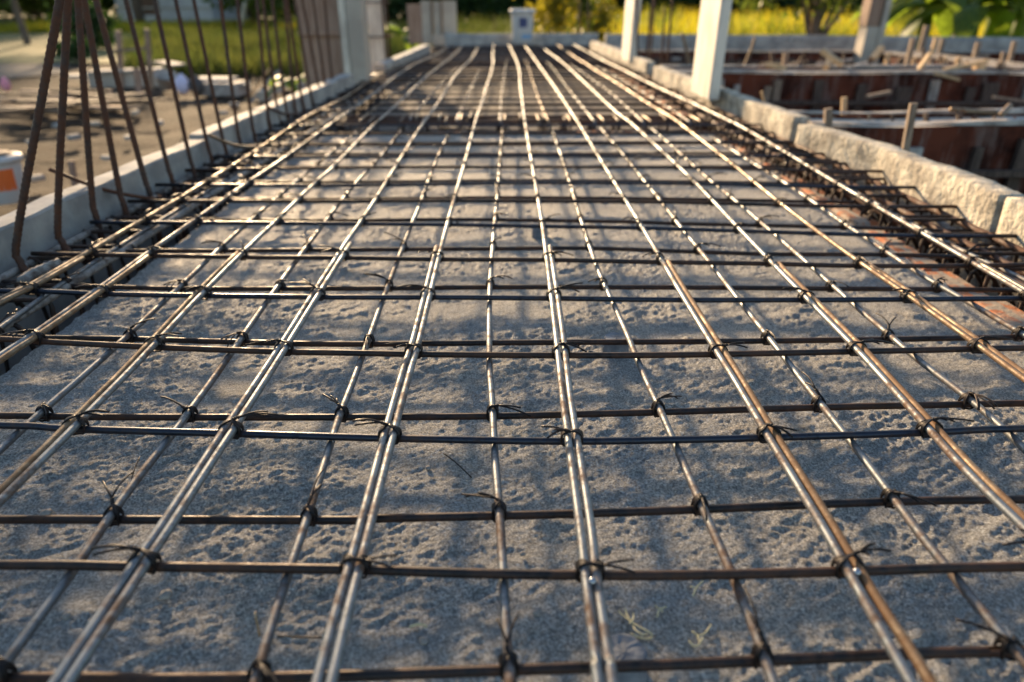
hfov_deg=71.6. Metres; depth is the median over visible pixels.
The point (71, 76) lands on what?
grey sheet
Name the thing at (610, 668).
reinforcing bar
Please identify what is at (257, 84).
timber stake
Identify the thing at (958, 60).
timber stake
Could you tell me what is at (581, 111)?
reinforcing bar
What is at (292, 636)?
wire scrap
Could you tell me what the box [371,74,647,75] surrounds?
reinforcing bar
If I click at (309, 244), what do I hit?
wire tie
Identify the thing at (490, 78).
reinforcing bar
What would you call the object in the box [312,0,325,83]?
starter bar
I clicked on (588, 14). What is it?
steel rod
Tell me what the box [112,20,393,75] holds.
green grass
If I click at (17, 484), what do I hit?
reinforcing bar
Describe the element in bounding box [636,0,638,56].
steel rod
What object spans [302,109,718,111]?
reinforcing bar
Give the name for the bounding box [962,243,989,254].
wire tie
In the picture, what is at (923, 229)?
wire tie
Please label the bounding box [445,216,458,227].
wire tie
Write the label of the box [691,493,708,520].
wire tie
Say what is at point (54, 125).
soil clod
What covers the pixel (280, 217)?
wire tie
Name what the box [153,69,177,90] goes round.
plastic sack
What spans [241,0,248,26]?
pale pole
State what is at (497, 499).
wire tie
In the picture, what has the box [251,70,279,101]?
timber stake
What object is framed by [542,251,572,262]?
wire tie
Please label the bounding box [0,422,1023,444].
reinforcing bar
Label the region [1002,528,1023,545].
wire tie
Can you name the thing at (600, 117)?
hooked bar
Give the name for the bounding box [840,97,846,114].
timber stake
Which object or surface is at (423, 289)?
wire tie
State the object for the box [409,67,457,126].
reinforcing bar
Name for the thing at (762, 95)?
timber stake
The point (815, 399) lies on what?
wire tie
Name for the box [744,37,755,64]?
steel rod
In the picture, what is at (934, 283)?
wire tie
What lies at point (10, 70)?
road
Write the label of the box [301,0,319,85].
starter bar
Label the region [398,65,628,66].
reinforcing bar
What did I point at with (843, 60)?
loose timber
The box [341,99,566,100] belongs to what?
reinforcing bar
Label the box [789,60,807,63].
loose timber
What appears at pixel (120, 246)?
wire tie
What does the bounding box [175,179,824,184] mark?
reinforcing bar
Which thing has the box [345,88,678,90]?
reinforcing bar
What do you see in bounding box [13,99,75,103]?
timber plank
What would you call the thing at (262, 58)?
starter bar
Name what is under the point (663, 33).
steel rod
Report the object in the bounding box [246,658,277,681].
wire tie
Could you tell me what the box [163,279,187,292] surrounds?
wire tie
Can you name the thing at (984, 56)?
loose timber
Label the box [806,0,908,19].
dark bush
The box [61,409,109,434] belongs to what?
wire tie
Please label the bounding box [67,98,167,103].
timber plank
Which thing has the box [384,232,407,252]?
wire tie
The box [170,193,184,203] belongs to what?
wire tie
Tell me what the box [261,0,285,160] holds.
starter bar
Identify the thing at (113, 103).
timber plank
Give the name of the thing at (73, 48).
shrub
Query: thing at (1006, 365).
reinforcing bar
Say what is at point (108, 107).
timber plank
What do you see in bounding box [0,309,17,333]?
wire tie
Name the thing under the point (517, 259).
reinforcing bar
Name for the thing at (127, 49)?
timber rail
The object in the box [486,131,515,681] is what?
reinforcing bar
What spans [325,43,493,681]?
reinforcing bar
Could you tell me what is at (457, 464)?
wire scrap
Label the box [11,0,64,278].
starter bar
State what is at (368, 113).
reinforcing bar
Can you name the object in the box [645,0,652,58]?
steel rod
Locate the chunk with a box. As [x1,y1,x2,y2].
[16,258,62,285]
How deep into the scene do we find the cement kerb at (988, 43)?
6.88 m
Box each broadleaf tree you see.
[0,0,35,22]
[0,0,54,22]
[2,0,117,18]
[8,1,23,22]
[130,0,145,21]
[201,0,281,23]
[229,0,365,27]
[268,3,294,18]
[389,6,406,20]
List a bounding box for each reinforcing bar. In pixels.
[0,43,437,298]
[0,43,451,355]
[0,44,463,507]
[0,130,401,679]
[0,132,302,328]
[0,132,356,454]
[0,251,238,493]
[0,255,149,363]
[0,256,84,305]
[0,288,1022,302]
[0,336,1023,358]
[0,400,1023,420]
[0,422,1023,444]
[0,495,1023,524]
[0,560,1023,580]
[0,645,1023,681]
[1,333,1022,346]
[14,283,1018,292]
[30,251,1023,267]
[48,47,477,681]
[55,246,958,258]
[61,242,352,681]
[89,220,1016,237]
[106,217,905,230]
[127,199,956,207]
[155,181,915,188]
[161,196,853,203]
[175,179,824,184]
[185,166,882,172]
[212,154,810,157]
[219,165,787,167]
[239,142,792,145]
[243,152,764,154]
[249,135,449,681]
[256,132,766,135]
[261,141,744,143]
[272,124,746,126]
[279,132,634,132]
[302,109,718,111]
[310,70,405,128]
[311,245,438,681]
[315,103,705,105]
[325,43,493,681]
[336,93,680,94]
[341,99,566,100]
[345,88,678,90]
[354,84,663,85]
[359,76,419,129]
[360,80,657,81]
[360,98,698,99]
[370,77,650,78]
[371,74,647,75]
[375,71,642,72]
[377,78,551,79]
[385,85,609,86]
[389,82,638,82]
[392,68,631,69]
[396,69,617,70]
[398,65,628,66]
[402,67,612,67]
[404,63,623,64]
[407,64,541,65]
[409,61,618,61]
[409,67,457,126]
[412,62,604,62]
[414,59,612,59]
[416,60,601,60]
[419,57,608,57]
[422,58,597,58]
[423,55,604,55]
[424,105,679,105]
[425,56,594,56]
[427,53,599,54]
[430,45,588,45]
[430,46,589,47]
[430,49,589,49]
[430,50,593,51]
[430,52,596,52]
[432,48,589,48]
[433,47,577,47]
[456,70,479,127]
[468,72,537,72]
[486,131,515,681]
[499,60,506,128]
[507,111,656,111]
[508,43,603,681]
[523,44,916,681]
[525,60,550,128]
[536,75,627,75]
[539,44,1023,533]
[546,90,633,90]
[547,62,596,128]
[548,244,618,681]
[552,131,778,681]
[555,43,1023,382]
[570,43,1022,291]
[574,67,644,129]
[596,67,691,128]
[599,127,1023,668]
[649,127,1023,453]
[666,260,937,681]
[710,136,1023,337]
[756,138,1023,281]
[776,261,1023,519]
[865,261,1023,373]
[976,260,1023,288]
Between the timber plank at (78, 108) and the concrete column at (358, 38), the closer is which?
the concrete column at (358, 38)
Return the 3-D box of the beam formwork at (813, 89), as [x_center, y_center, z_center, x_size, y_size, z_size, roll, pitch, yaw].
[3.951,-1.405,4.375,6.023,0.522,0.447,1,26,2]
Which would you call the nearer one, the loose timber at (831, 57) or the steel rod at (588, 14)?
the loose timber at (831, 57)
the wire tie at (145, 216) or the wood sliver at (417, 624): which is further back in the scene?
the wire tie at (145, 216)
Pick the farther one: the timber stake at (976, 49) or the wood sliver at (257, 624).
the timber stake at (976, 49)
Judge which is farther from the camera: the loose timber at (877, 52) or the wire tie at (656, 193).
the loose timber at (877, 52)
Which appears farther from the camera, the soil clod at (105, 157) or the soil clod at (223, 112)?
the soil clod at (223, 112)
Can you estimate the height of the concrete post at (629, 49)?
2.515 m
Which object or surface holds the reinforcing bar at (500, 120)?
on the slab floor at (516, 128)
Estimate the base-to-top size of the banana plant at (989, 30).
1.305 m
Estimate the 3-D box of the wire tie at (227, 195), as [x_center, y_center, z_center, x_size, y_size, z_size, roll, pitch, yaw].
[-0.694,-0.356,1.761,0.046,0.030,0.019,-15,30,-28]
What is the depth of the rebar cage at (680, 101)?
3.88 m
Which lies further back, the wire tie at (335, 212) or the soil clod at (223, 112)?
the soil clod at (223, 112)
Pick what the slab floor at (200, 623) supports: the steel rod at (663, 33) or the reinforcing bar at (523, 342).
the reinforcing bar at (523, 342)
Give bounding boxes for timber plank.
[0,92,78,95]
[0,97,72,100]
[0,98,75,103]
[0,103,74,112]
[0,106,57,111]
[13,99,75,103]
[20,89,48,92]
[21,96,48,97]
[31,104,80,106]
[49,89,108,92]
[66,107,98,109]
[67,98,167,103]
[68,91,118,98]
[70,106,141,109]
[72,93,145,97]
[88,97,128,99]
[89,102,137,105]
[89,105,128,109]
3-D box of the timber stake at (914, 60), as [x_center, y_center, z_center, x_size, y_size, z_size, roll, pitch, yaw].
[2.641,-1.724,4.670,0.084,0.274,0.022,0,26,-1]
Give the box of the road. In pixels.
[0,63,69,78]
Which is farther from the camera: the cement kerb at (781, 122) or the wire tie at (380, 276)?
the cement kerb at (781, 122)
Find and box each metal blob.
[588,577,596,587]
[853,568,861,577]
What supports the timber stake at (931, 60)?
on the ground at (15, 129)
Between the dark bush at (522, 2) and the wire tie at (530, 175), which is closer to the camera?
the wire tie at (530, 175)
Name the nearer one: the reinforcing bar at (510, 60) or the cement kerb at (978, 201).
the cement kerb at (978, 201)
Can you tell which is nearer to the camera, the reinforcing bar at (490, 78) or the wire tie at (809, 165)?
the wire tie at (809, 165)
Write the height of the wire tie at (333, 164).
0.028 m
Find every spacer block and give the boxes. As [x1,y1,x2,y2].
[532,228,547,239]
[601,633,646,681]
[602,332,628,351]
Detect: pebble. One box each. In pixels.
[40,508,52,514]
[61,612,71,619]
[158,589,172,599]
[419,637,428,645]
[532,608,540,616]
[829,667,838,675]
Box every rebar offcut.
[873,185,894,201]
[932,221,954,228]
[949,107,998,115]
[989,246,1011,260]
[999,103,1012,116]
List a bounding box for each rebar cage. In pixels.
[0,82,388,372]
[311,111,712,135]
[585,47,707,114]
[687,108,1023,310]
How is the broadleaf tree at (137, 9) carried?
on the meadow ground at (14, 48)
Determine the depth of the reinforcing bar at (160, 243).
1.53 m
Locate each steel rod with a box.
[578,0,580,32]
[588,0,589,32]
[616,16,617,33]
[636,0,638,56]
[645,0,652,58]
[650,0,655,59]
[660,7,665,64]
[666,0,672,64]
[681,32,690,64]
[730,10,733,34]
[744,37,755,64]
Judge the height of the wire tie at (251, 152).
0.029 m
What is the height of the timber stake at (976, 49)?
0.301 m
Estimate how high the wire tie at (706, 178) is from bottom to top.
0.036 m
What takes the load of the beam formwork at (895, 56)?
on the ground at (15, 129)
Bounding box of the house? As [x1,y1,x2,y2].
[115,0,248,23]
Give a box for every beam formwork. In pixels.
[621,49,1023,67]
[660,64,1023,114]
[788,108,1023,193]
[883,51,1023,69]
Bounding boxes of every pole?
[10,0,31,43]
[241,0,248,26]
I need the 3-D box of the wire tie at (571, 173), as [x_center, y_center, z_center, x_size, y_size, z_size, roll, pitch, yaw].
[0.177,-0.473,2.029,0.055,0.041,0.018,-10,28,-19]
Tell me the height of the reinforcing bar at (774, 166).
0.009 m
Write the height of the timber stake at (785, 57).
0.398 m
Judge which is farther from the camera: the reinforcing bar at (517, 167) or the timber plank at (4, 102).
the timber plank at (4, 102)
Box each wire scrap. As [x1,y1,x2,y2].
[131,457,139,478]
[277,635,322,638]
[443,453,471,477]
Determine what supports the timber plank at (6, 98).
on the timber plank at (4, 102)
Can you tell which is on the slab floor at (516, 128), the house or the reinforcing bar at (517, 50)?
the reinforcing bar at (517, 50)
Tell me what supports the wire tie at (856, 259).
attached to the reinforcing bar at (517, 259)
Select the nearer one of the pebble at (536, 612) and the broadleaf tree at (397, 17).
the pebble at (536, 612)
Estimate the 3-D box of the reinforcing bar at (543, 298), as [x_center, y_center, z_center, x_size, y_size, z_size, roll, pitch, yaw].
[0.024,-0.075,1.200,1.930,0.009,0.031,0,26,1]
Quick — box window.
[141,0,160,14]
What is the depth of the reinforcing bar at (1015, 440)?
1.10 m
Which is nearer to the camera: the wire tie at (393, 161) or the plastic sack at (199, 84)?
the wire tie at (393, 161)
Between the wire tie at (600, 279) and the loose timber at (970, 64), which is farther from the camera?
the loose timber at (970, 64)
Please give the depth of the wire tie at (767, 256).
1.34 m
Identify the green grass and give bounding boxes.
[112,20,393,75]
[250,11,611,57]
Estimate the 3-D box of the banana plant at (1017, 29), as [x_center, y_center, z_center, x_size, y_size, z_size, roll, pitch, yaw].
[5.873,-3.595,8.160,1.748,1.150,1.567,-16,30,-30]
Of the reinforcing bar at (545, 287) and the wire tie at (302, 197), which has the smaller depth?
the reinforcing bar at (545, 287)
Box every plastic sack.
[0,76,10,90]
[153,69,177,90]
[175,73,189,94]
[188,74,203,94]
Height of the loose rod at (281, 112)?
0.080 m
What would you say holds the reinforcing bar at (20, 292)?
on the reinforcing bar at (543, 298)
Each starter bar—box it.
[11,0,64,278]
[54,0,92,262]
[74,0,114,291]
[82,0,142,272]
[92,0,164,248]
[123,0,186,238]
[152,0,204,217]
[173,0,222,211]
[192,0,235,195]
[219,0,249,189]
[235,0,262,179]
[255,0,274,162]
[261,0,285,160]
[271,0,291,137]
[283,0,301,149]
[286,0,309,141]
[293,0,316,137]
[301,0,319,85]
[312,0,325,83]
[323,0,332,78]
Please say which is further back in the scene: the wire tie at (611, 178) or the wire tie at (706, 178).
the wire tie at (706, 178)
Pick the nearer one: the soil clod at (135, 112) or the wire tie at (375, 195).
the wire tie at (375, 195)
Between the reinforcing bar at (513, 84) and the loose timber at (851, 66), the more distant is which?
the loose timber at (851, 66)
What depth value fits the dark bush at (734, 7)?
20.21 m
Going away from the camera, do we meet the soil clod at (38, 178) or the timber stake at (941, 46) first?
the soil clod at (38, 178)
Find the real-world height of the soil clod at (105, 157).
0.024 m
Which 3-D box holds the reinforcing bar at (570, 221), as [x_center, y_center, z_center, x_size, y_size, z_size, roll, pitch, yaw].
[-0.033,-0.279,1.660,1.853,0.009,0.044,1,26,2]
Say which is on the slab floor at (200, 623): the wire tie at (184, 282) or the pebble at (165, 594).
the pebble at (165, 594)
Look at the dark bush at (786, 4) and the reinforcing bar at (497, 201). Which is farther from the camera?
the dark bush at (786, 4)
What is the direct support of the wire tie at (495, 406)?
attached to the reinforcing bar at (505, 621)
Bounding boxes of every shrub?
[55,35,98,60]
[525,0,592,32]
[561,0,608,32]
[575,0,624,42]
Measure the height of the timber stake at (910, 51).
0.472 m
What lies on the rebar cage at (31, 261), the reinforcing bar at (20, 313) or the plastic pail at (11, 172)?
the reinforcing bar at (20, 313)
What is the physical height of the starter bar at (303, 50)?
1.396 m
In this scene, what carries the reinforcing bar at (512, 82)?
on the slab floor at (516, 128)
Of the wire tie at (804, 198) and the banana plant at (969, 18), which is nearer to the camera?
the wire tie at (804, 198)
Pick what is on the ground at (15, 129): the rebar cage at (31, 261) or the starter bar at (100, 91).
the rebar cage at (31, 261)
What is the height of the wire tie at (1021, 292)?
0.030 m
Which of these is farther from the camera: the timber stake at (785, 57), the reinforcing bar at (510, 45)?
the reinforcing bar at (510, 45)
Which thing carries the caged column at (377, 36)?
on the cement kerb at (416, 52)
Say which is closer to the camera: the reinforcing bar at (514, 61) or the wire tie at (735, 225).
the wire tie at (735, 225)
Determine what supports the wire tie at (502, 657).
attached to the reinforcing bar at (505, 621)
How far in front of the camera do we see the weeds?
5.61 m
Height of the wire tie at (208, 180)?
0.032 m
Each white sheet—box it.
[87,67,163,73]
[152,60,186,66]
[189,76,238,80]
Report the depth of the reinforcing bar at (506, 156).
2.24 m
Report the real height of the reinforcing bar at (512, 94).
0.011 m
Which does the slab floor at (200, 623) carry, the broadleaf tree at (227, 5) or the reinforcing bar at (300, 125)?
the reinforcing bar at (300, 125)
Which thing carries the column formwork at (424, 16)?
on the ground at (15, 129)
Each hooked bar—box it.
[438,112,441,130]
[536,114,539,131]
[566,114,571,131]
[597,114,604,129]
[642,115,651,131]
[689,115,701,131]
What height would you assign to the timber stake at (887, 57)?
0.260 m
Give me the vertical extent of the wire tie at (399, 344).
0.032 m
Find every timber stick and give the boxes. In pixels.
[916,48,935,69]
[931,38,938,48]
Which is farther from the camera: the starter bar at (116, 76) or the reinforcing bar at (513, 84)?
the reinforcing bar at (513, 84)
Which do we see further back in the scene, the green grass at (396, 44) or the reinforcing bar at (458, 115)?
the green grass at (396, 44)
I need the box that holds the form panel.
[296,0,351,87]
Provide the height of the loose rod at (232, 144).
0.080 m
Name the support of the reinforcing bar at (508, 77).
on the slab floor at (516, 128)
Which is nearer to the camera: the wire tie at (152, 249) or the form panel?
the wire tie at (152, 249)
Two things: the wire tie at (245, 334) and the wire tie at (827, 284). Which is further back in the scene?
the wire tie at (827, 284)
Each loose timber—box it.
[765,62,786,69]
[787,38,801,41]
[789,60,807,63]
[816,58,852,64]
[820,49,843,66]
[823,58,830,69]
[846,62,867,68]
[865,90,891,97]
[870,46,884,60]
[933,72,959,80]
[942,59,988,69]
[978,54,989,57]
[991,95,1023,102]
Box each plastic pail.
[0,150,28,204]
[510,9,535,43]
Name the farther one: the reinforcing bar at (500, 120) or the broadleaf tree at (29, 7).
the broadleaf tree at (29, 7)
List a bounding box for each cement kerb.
[0,140,218,375]
[189,111,273,207]
[252,74,356,164]
[374,44,429,97]
[445,33,598,51]
[590,41,655,79]
[605,34,918,50]
[653,66,810,164]
[791,124,1023,286]
[924,37,1023,50]
[985,197,1023,311]
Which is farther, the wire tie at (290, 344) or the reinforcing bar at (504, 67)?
the reinforcing bar at (504, 67)
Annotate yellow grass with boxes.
[0,17,297,32]
[570,1,987,42]
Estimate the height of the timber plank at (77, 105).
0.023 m
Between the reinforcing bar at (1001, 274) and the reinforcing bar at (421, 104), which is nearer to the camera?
the reinforcing bar at (1001, 274)
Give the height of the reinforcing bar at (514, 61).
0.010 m
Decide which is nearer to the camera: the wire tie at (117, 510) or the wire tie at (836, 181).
the wire tie at (117, 510)
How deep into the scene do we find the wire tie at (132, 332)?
1.09 m
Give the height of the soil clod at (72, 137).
0.035 m
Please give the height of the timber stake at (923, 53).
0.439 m
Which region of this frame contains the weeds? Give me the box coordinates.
[268,74,304,96]
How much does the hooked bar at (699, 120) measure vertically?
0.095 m
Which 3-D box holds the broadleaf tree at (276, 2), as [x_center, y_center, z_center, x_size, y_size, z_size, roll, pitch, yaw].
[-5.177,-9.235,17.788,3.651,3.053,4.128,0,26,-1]
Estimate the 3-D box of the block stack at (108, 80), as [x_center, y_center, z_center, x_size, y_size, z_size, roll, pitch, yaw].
[-4.046,-2.772,7.494,0.720,0.150,0.250,-4,26,-8]
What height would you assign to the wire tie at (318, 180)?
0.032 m
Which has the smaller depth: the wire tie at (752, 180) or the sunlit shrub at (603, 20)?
the wire tie at (752, 180)
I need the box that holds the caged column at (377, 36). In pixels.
[365,0,391,76]
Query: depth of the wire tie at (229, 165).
2.07 m
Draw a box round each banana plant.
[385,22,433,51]
[850,0,1007,49]
[886,0,1015,36]
[903,0,1018,36]
[949,0,1023,37]
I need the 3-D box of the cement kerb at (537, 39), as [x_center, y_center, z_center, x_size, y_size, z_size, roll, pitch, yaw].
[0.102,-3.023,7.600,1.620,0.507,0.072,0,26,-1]
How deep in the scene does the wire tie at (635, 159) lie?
2.19 m
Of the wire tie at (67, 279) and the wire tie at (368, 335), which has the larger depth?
the wire tie at (67, 279)
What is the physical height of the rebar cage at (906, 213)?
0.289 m
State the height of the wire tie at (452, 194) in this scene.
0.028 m
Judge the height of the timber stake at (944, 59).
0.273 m
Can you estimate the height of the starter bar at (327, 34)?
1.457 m
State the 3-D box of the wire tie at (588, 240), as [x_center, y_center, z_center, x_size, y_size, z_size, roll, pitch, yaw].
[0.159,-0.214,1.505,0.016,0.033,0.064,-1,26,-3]
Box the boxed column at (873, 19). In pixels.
[853,0,891,67]
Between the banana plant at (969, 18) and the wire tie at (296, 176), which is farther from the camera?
the banana plant at (969, 18)
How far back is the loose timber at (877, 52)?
5.11 m
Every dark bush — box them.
[43,0,124,48]
[365,0,424,24]
[396,0,444,24]
[428,0,523,26]
[482,0,562,25]
[570,0,644,19]
[624,0,700,20]
[680,0,767,22]
[748,0,833,20]
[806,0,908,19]
[896,0,923,21]
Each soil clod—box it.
[31,174,45,182]
[51,122,57,128]
[66,133,81,140]
[90,121,100,125]
[100,155,109,160]
[124,135,130,139]
[131,109,139,114]
[219,111,228,114]
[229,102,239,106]
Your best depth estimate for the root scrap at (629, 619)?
0.62 m
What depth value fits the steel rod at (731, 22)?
7.91 m
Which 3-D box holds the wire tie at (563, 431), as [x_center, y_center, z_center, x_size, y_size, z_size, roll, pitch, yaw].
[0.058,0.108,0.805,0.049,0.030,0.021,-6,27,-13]
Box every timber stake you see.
[67,161,78,185]
[115,30,124,87]
[133,68,142,95]
[144,29,153,90]
[244,68,269,101]
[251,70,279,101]
[760,91,765,101]
[770,52,774,62]
[782,53,788,67]
[803,51,805,67]
[823,108,832,127]
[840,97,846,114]
[884,53,890,64]
[898,59,902,64]
[901,103,917,151]
[904,38,916,64]
[911,57,916,63]
[917,25,929,51]
[921,48,925,60]
[923,112,929,120]
[928,57,934,63]
[937,38,945,53]
[937,55,942,63]
[941,57,946,63]
[955,57,961,64]
[956,112,962,119]
[972,42,981,57]
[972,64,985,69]
[995,63,1001,69]
[999,52,1005,63]
[1007,41,1017,61]
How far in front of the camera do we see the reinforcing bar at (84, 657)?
0.68 m
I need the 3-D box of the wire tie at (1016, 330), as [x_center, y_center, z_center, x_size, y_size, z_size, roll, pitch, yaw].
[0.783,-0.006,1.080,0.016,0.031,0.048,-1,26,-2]
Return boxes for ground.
[0,6,986,62]
[0,63,375,216]
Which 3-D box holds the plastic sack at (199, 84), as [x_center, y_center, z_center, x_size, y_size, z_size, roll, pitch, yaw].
[-2.974,-2.414,6.678,0.146,0.180,0.143,0,26,-1]
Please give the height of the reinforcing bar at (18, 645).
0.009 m
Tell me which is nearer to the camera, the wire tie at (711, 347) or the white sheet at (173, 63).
the wire tie at (711, 347)
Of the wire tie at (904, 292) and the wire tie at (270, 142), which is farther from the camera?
the wire tie at (270, 142)
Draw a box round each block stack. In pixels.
[87,71,158,87]
[193,80,250,96]
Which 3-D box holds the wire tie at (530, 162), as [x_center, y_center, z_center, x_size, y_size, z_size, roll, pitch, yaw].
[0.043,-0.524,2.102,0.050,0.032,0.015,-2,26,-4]
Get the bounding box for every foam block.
[256,90,272,101]
[270,83,281,93]
[296,81,304,90]
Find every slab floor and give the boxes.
[0,135,1023,681]
[343,54,687,135]
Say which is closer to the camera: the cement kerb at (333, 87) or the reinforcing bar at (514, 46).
the cement kerb at (333, 87)
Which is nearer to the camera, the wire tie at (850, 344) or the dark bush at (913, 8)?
the wire tie at (850, 344)
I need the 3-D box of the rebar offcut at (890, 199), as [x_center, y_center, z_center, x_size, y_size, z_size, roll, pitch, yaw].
[1.017,-0.406,1.945,0.021,0.029,0.081,-4,26,-8]
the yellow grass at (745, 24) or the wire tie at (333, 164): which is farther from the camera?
the yellow grass at (745, 24)
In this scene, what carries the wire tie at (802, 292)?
attached to the reinforcing bar at (543, 298)
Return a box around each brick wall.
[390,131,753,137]
[584,51,705,130]
[719,135,1023,328]
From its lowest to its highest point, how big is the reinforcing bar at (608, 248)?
0.009 m
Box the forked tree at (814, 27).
[734,0,913,34]
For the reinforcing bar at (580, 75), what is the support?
on the slab floor at (516, 128)
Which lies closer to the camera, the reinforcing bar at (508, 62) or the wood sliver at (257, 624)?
the wood sliver at (257, 624)
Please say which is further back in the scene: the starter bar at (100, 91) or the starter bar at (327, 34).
the starter bar at (327, 34)
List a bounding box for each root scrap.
[618,608,652,639]
[655,605,666,617]
[689,624,711,646]
[691,580,703,596]
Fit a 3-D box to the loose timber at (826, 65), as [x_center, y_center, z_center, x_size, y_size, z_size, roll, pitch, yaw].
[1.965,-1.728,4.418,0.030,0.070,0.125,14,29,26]
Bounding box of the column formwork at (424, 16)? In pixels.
[407,0,456,46]
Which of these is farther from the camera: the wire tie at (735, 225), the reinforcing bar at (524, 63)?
the reinforcing bar at (524, 63)
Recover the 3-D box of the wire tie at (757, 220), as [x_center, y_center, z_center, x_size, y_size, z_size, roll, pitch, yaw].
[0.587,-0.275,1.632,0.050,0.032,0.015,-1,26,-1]
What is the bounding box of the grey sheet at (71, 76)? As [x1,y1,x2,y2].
[68,74,78,78]
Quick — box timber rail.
[113,46,147,52]
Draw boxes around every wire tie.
[0,282,40,294]
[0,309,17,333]
[0,329,46,345]
[0,657,17,681]
[35,402,53,421]
[60,273,78,283]
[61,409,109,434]
[75,283,110,297]
[87,238,102,257]
[90,544,161,574]
[102,472,132,526]
[113,236,127,248]
[123,318,155,342]
[140,209,150,225]
[143,332,181,351]
[145,246,162,258]
[160,396,198,422]
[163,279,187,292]
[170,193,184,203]
[183,285,211,299]
[192,213,219,225]
[201,240,226,253]
[203,176,218,187]
[218,411,278,439]
[221,331,248,346]
[222,163,234,171]
[223,191,239,203]
[238,174,252,187]
[238,240,249,260]
[245,339,293,355]
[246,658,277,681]
[248,151,263,158]
[252,209,270,220]
[265,139,280,146]
[275,211,292,225]
[275,278,285,292]
[278,193,303,203]
[282,172,302,183]
[288,279,325,300]
[300,176,320,187]
[300,468,323,526]
[302,233,314,253]
[317,245,349,260]
[322,394,349,422]
[325,161,338,169]
[326,211,349,221]
[339,553,396,578]
[352,418,401,444]
[359,212,376,226]
[363,273,392,291]
[363,334,374,347]
[369,194,379,203]
[381,157,399,169]
[384,172,401,186]
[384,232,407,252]
[384,342,422,358]
[397,284,435,300]
[417,251,443,262]
[420,184,439,198]
[445,193,457,203]
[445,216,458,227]
[461,492,506,522]
[486,275,511,290]
[486,404,530,420]
[489,238,501,251]
[492,212,506,221]
[496,615,518,679]
[519,173,537,185]
[520,159,534,169]
[528,150,541,158]
[538,214,560,228]
[541,425,583,446]
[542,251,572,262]
[546,282,582,301]
[552,342,586,359]
[565,167,581,180]
[570,185,580,199]
[575,205,583,223]
[575,559,635,582]
[583,230,592,251]
[588,277,607,290]
[600,160,614,169]
[603,173,615,185]
[609,192,627,204]
[622,217,643,230]
[628,155,641,164]
[642,252,664,265]
[650,150,666,158]
[651,393,681,417]
[653,192,663,199]
[671,210,678,225]
[679,175,695,186]
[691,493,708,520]
[693,243,720,254]
[702,188,714,205]
[705,172,724,181]
[708,341,747,358]
[722,160,736,170]
[725,188,733,201]
[733,222,748,233]
[743,586,773,669]
[750,172,766,187]
[755,215,779,227]
[756,423,796,443]
[760,329,776,345]
[762,254,772,266]
[772,173,783,183]
[774,197,788,207]
[779,149,789,158]
[783,287,814,303]
[796,161,812,172]
[801,371,825,412]
[803,194,817,203]
[825,280,848,292]
[831,542,891,579]
[834,173,851,189]
[839,219,857,229]
[845,339,894,355]
[853,194,873,208]
[853,256,867,269]
[875,313,895,343]
[879,239,892,257]
[880,488,935,508]
[893,288,917,303]
[915,228,942,238]
[915,417,973,438]
[931,277,947,292]
[956,619,1022,660]
[958,391,997,409]
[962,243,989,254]
[964,256,995,269]
[966,336,1013,353]
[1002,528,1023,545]
[1011,326,1023,341]
[1018,289,1023,302]
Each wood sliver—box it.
[254,612,260,635]
[409,623,426,627]
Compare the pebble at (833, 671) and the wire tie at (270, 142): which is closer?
the pebble at (833, 671)
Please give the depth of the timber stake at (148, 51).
7.06 m
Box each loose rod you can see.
[48,168,161,198]
[208,134,261,147]
[266,105,303,114]
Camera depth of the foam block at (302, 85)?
6.90 m
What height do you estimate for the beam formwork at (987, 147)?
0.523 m
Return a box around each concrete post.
[621,0,641,61]
[690,0,731,99]
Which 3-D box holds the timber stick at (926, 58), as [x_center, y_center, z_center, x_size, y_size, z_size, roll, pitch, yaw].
[2.550,-1.734,4.369,0.078,0.126,0.030,0,26,-1]
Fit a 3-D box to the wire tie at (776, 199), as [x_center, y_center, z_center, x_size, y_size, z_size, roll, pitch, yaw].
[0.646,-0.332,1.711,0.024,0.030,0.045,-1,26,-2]
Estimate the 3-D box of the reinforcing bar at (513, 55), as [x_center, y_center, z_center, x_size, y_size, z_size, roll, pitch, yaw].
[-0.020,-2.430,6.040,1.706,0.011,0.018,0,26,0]
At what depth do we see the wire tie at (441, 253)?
1.36 m
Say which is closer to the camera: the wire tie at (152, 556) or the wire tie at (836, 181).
the wire tie at (152, 556)
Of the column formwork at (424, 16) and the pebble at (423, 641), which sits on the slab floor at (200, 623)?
the pebble at (423, 641)
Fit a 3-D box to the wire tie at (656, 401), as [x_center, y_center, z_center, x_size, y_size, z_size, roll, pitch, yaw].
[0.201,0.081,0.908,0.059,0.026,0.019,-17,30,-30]
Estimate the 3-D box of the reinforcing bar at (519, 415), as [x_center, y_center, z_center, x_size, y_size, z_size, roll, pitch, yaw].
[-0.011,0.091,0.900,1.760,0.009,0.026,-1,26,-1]
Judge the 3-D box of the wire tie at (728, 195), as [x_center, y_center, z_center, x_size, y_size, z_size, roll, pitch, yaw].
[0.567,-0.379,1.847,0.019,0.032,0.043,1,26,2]
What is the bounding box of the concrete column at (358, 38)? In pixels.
[345,0,370,91]
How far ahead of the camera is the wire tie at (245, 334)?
1.07 m
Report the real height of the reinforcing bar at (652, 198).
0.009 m
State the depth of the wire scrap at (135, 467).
0.84 m

